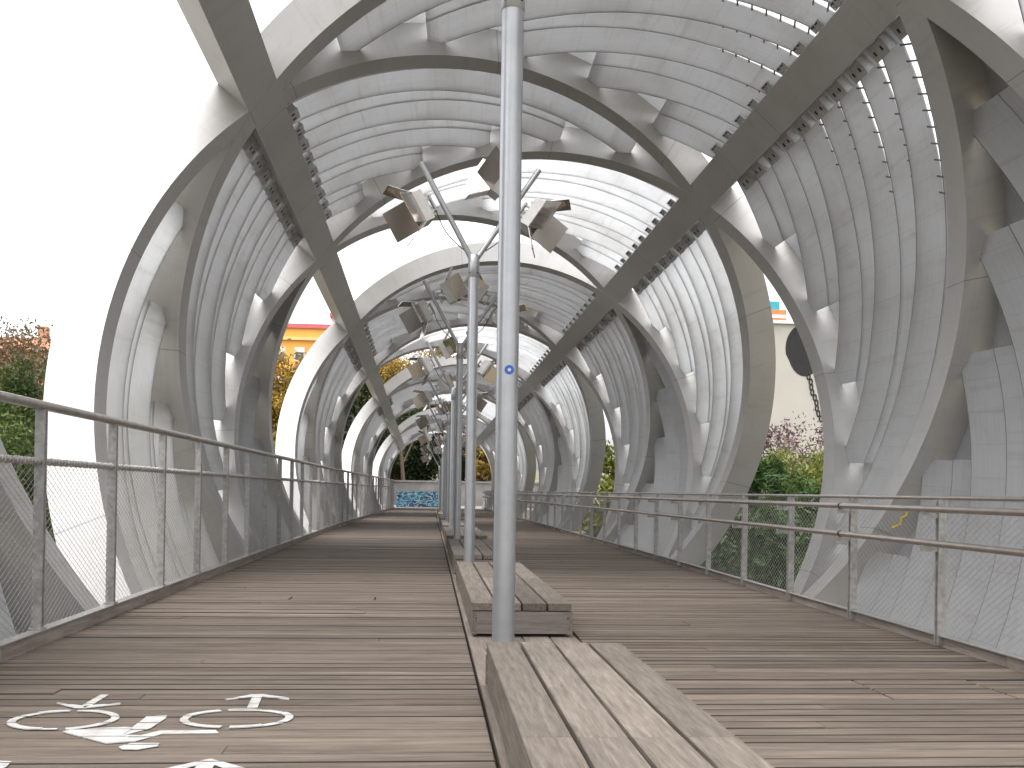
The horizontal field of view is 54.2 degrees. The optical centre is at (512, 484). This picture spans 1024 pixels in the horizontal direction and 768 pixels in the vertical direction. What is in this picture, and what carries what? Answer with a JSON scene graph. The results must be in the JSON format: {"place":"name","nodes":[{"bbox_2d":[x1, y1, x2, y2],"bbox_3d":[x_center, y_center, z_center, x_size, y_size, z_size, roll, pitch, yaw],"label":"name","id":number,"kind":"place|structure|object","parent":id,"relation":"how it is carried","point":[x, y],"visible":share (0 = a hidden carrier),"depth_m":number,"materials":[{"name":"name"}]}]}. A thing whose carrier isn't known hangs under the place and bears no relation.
{"place":"outdoors","nodes":[
{"label":"outdoors","id":0,"kind":"place"},
{"bbox_2d":[46,469,748,541],"bbox_3d":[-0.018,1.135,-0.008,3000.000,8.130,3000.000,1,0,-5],"label":"ground","id":1,"kind":"structure","parent":0,"point":[537,476],"depth_m":106.64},
{"bbox_2d":[0,374,47,505],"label":"tree","id":2,"kind":"object","parent":1,"relation":"on","point":[5,408],"visible":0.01,"depth_m":36.47,"materials":[{"name":"green plant"}]},
{"bbox_2d":[0,326,50,382],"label":"house","id":3,"kind":"structure","parent":1,"relation":"on","point":[42,334],"depth_m":95.14,"materials":[{"name":"brick"}]},
{"bbox_2d":[0,305,52,429],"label":"tree","id":4,"kind":"object","parent":1,"relation":"on","point":[10,346],"visible":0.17,"depth_m":43.71,"materials":[{"name":"brown plant"}]},
{"bbox_2d":[0,318,52,443],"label":"tree","id":5,"kind":"object","parent":1,"relation":"on","point":[45,351],"visible":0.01,"depth_m":41.62,"materials":[{"name":"green plant"}]},
{"bbox_2d":[0,414,53,537],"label":"shrub","id":6,"kind":"object","parent":1,"relation":"on","point":[9,446],"visible":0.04,"depth_m":19.38,"materials":[{"name":"green plant"}]},
{"bbox_2d":[0,349,55,541],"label":"tree","id":7,"kind":"object","parent":1,"relation":"on","point":[14,383],"visible":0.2,"depth_m":23.75,"materials":[{"name":"green plant"}]},
{"bbox_2d":[271,338,306,443],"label":"tree","id":8,"kind":"object","parent":1,"relation":"on","point":[283,385],"visible":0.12,"depth_m":58.11,"materials":[{"name":"yellow plant"}]},
{"bbox_2d":[273,313,357,397],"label":"apartment building","id":9,"kind":"structure","parent":1,"relation":"on","point":[302,337],"depth_m":116.40,"materials":[{"name":"yellow paint"}]},
{"bbox_2d":[278,347,284,358],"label":"window","id":10,"kind":"structure","parent":9,"relation":"in","point":[282,349],"depth_m":116.23,"materials":[{"name":"white glass"}]},
{"bbox_2d":[294,347,304,360],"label":"window","id":11,"kind":"structure","parent":9,"relation":"in","point":[300,350],"depth_m":116.40,"materials":[{"name":"white glass"}]},
{"bbox_2d":[342,372,385,461],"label":"tree","id":12,"kind":"object","parent":1,"relation":"on","point":[359,403],"visible":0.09,"depth_m":64.20,"materials":[{"name":"green plant"}]},
{"bbox_2d":[363,400,417,479],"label":"tree","id":13,"kind":"object","parent":1,"relation":"on","point":[397,459],"visible":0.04,"depth_m":70.87,"materials":[{"name":"green plant"}]},
{"bbox_2d":[357,356,427,411],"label":"tree","id":14,"kind":"object","parent":1,"relation":"on","point":[390,370],"visible":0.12,"depth_m":77.26,"materials":[{"name":"yellow plant"}]},
{"bbox_2d":[399,442,412,479],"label":"bare trunk","id":15,"kind":"object","parent":1,"relation":"on","point":[402,461],"visible":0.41,"depth_m":66.04,"materials":[{"name":"brown plant"}]},
{"bbox_2d":[393,405,442,480],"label":"tree","id":16,"kind":"object","parent":1,"relation":"on","point":[421,471],"visible":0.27,"depth_m":72.45,"materials":[{"name":"green plant"}]},
{"bbox_2d":[405,348,442,480],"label":"tree","id":17,"kind":"object","parent":1,"relation":"on","point":[429,354],"visible":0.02,"depth_m":80.99,"materials":[{"name":"yellow plant"}]},
{"bbox_2d":[428,433,491,481],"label":"tree","id":18,"kind":"object","parent":1,"relation":"on","point":[463,468],"visible":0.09,"depth_m":71.96,"materials":[{"name":"green plant"}]},
{"bbox_2d":[392,480,538,507],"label":"retaining wall","id":19,"kind":"structure","parent":1,"relation":"on","point":[423,485],"depth_m":65.80,"materials":[{"name":"concrete"}]},
{"bbox_2d":[464,445,491,481],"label":"tree","id":20,"kind":"object","parent":1,"relation":"on","point":[483,470],"visible":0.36,"depth_m":69.50,"materials":[{"name":"yellow plant"}]},
{"bbox_2d":[0,0,1023,656],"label":"footbridge tube","id":21,"kind":"object","parent":1,"relation":"on","point":[246,202],"visible":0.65,"depth_m":13.35,"materials":[{"name":"metal"}]},
{"bbox_2d":[0,508,1023,767],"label":"deck","id":22,"kind":"structure","parent":21,"relation":"on","point":[358,644],"depth_m":5.63,"materials":[{"name":"brown wood"}]},
{"bbox_2d":[0,761,11,767],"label":"line marking","id":23,"kind":"object","parent":22,"relation":"on","point":[3,765],"visible":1,"depth_m":3.54,"materials":[{"name":"white paint"}]},
{"bbox_2d":[7,694,292,749],"bbox_3d":[-1.532,1.000,4.266,1.175,0.005,1.015,1,0,-5],"label":"bicycle marking","id":24,"kind":"object","parent":22,"relation":"on","point":[110,735],"visible":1,"depth_m":4.14,"materials":[{"name":"white paint"}]},
{"bbox_2d":[0,391,393,661],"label":"railing","id":25,"kind":"object","parent":22,"relation":"on","point":[39,633],"visible":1,"depth_m":8.80,"materials":[{"name":"metal"}]},
{"bbox_2d":[169,759,243,767],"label":"arrow marking","id":26,"kind":"object","parent":22,"relation":"on","point":[209,764],"visible":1,"depth_m":3.57,"materials":[{"name":"white paint"}]},
{"bbox_2d":[420,445,443,508],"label":"light pole","id":27,"kind":"object","parent":22,"relation":"on","point":[424,458],"visible":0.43,"depth_m":46.93,"materials":[{"name":"metal"}]},
{"bbox_2d":[418,419,465,511],"bbox_3d":[-2.498,-0.618,36.758,1.966,3.670,0.690,1,0,-10],"label":"light pole","id":28,"kind":"object","parent":22,"relation":"on","point":[424,438],"visible":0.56,"depth_m":36.76,"materials":[{"name":"metal"}]},
{"bbox_2d":[419,433,464,508],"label":"light pole","id":29,"kind":"object","parent":22,"relation":"on","point":[424,449],"visible":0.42,"depth_m":41.84,"materials":[{"name":"metal"}]},
{"bbox_2d":[415,397,478,514],"bbox_3d":[-2.079,-0.792,31.649,2.022,3.961,0.704,1,0,-5],"label":"light pole","id":30,"kind":"object","parent":22,"relation":"on","point":[423,421],"visible":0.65,"depth_m":31.68,"materials":[{"name":"metal"}]},
{"bbox_2d":[412,370,488,519],"bbox_3d":[-1.658,-0.953,26.608,2.060,4.226,0.717,1,0,-5],"label":"light pole","id":31,"kind":"object","parent":22,"relation":"on","point":[422,399],"visible":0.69,"depth_m":26.60,"materials":[{"name":"metal"}]},
{"bbox_2d":[407,331,495,526],"bbox_3d":[-1.236,-1.094,21.498,2.094,4.448,0.794,1,0,-5],"label":"light pole","id":32,"kind":"object","parent":22,"relation":"on","point":[422,367],"visible":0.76,"depth_m":21.52,"materials":[{"name":"metal"}]},
{"bbox_2d":[439,515,463,525],"bbox_3d":[-1.764,1.060,29.223,0.703,0.232,3.947,1,0,-5],"label":"timber bench","id":33,"kind":"object","parent":22,"relation":"on","point":[441,517],"visible":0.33,"depth_m":28.23,"materials":[{"name":"brown wood"}]},
{"bbox_2d":[441,520,463,532],"bbox_3d":[-1.347,1.032,24.140,0.703,0.231,3.947,1,0,-5],"label":"timber bench","id":34,"kind":"object","parent":22,"relation":"on","point":[444,523],"visible":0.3,"depth_m":23.27,"materials":[{"name":"brown wood"}]},
{"bbox_2d":[398,266,526,539],"bbox_3d":[-0.827,-1.238,16.418,2.134,4.678,0.676,1,0,-10],"label":"light pole","id":35,"kind":"object","parent":22,"relation":"on","point":[418,315],"visible":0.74,"depth_m":16.43,"materials":[{"name":"metal"}]},
{"bbox_2d":[443,527,486,547],"bbox_3d":[-0.929,1.003,19.057,0.703,0.232,3.947,1,0,-5],"label":"timber bench","id":36,"kind":"object","parent":22,"relation":"on","point":[448,532],"visible":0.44,"depth_m":17.91,"materials":[{"name":"brown wood"}]},
{"bbox_2d":[448,539,492,572],"bbox_3d":[-0.511,0.974,13.964,0.703,0.231,3.967,1,0,-5],"label":"timber bench","id":37,"kind":"object","parent":22,"relation":"on","point":[483,550],"visible":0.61,"depth_m":13.02,"materials":[{"name":"brown wood"}]},
{"bbox_2d":[383,146,570,563],"bbox_3d":[-0.410,-1.419,11.291,2.172,4.982,0.720,1,0,-5],"label":"light pole","id":38,"kind":"object","parent":22,"relation":"on","point":[541,224],"visible":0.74,"depth_m":11.36,"materials":[{"name":"metal"}]},
{"bbox_2d":[492,0,524,641],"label":"light pole","id":39,"kind":"object","parent":22,"relation":"on","point":[505,477],"visible":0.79,"depth_m":6.27,"materials":[{"name":"metal"}]},
{"bbox_2d":[456,562,572,635],"bbox_3d":[-0.094,0.945,8.876,0.703,0.231,3.977,1,0,-5],"label":"timber bench","id":40,"kind":"object","parent":22,"relation":"on","point":[542,608],"visible":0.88,"depth_m":7.01,"materials":[{"name":"brown wood"}]},
{"bbox_2d":[485,642,774,767],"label":"timber bench","id":41,"kind":"object","parent":22,"relation":"on","point":[590,705],"visible":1,"depth_m":3.52,"materials":[{"name":"brown wood"}]},
{"bbox_2d":[482,491,1023,671],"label":"railing","id":42,"kind":"object","parent":22,"relation":"on","point":[939,545],"visible":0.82,"depth_m":8.61,"materials":[{"name":"silver metal"}]},
{"bbox_2d":[576,438,614,537],"bbox_3d":[4.161,1.936,39.840,4.173,7.916,3.548,1,0,-5],"label":"tree","id":43,"kind":"object","parent":1,"relation":"on","point":[607,485],"visible":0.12,"depth_m":38.80,"materials":[{"name":"green plant"}]},
{"bbox_2d":[711,533,738,566],"bbox_3d":[4.277,3.158,24.514,3.579,5.261,3.648,1,-1,42],"label":"shrub","id":44,"kind":"object","parent":1,"relation":"on","point":[725,546],"visible":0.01,"depth_m":23.40,"materials":[{"name":"green plant"}]},
{"bbox_2d":[700,480,816,589],"bbox_3d":[4.959,3.000,19.491,3.791,6.181,4.150,1,0,-31],"label":"shrub","id":45,"kind":"object","parent":1,"relation":"on","point":[758,556],"visible":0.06,"depth_m":19.05,"materials":[{"name":"green plant"}]},
{"bbox_2d":[716,447,821,561],"bbox_3d":[6.957,2.326,26.602,3.629,7.038,3.727,1,0,-5],"label":"pine shrub","id":46,"kind":"object","parent":1,"relation":"on","point":[773,469],"visible":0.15,"depth_m":26.62,"materials":[{"name":"green plant"}]},
{"bbox_2d":[724,507,815,588],"bbox_3d":[6.719,3.025,21.569,4.482,5.596,4.117,1,0,-5],"label":"shrub","id":47,"kind":"object","parent":1,"relation":"on","point":[805,544],"depth_m":21.77,"materials":[{"name":"green plant"}]},
{"bbox_2d":[741,301,823,510],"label":"white building","id":48,"kind":"structure","parent":1,"relation":"on","point":[795,392],"depth_m":62.69,"materials":[{"name":"grey paint"}]},
{"bbox_2d":[748,409,823,514],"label":"tree","id":49,"kind":"object","parent":1,"relation":"on","point":[779,437],"visible":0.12,"depth_m":41.78,"materials":[{"name":"pink plant"}]},
{"bbox_2d":[749,439,823,516],"bbox_3d":[8.913,2.234,30.817,3.858,7.342,3.990,1,0,-29],"label":"pine shrub","id":50,"kind":"object","parent":1,"relation":"on","point":[816,467],"visible":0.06,"depth_m":30.55,"materials":[{"name":"green plant"}]},
{"bbox_2d":[779,482,820,539],"bbox_3d":[8.087,2.807,26.121,2.952,6.106,2.867,1,0,-28],"label":"pine shrub","id":51,"kind":"object","parent":1,"relation":"on","point":[808,524],"depth_m":25.77,"materials":[{"name":"green plant"}]},
{"bbox_2d":[394,505,532,510],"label":"plaza","id":52,"kind":"structure","parent":0,"point":[476,507],"depth_m":57.56,"materials":[{"name":"concrete"}]},
{"bbox_2d":[396,491,437,507],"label":"graffiti wall","id":53,"kind":"structure","parent":52,"relation":"on","point":[417,499],"depth_m":58.23,"materials":[{"name":"paint"}]},
{"bbox_2d":[0,0,940,470],"label":"sky","id":54,"kind":"structure","parent":0,"point":[86,86],"materials":[{"name":"white"}]}
]}

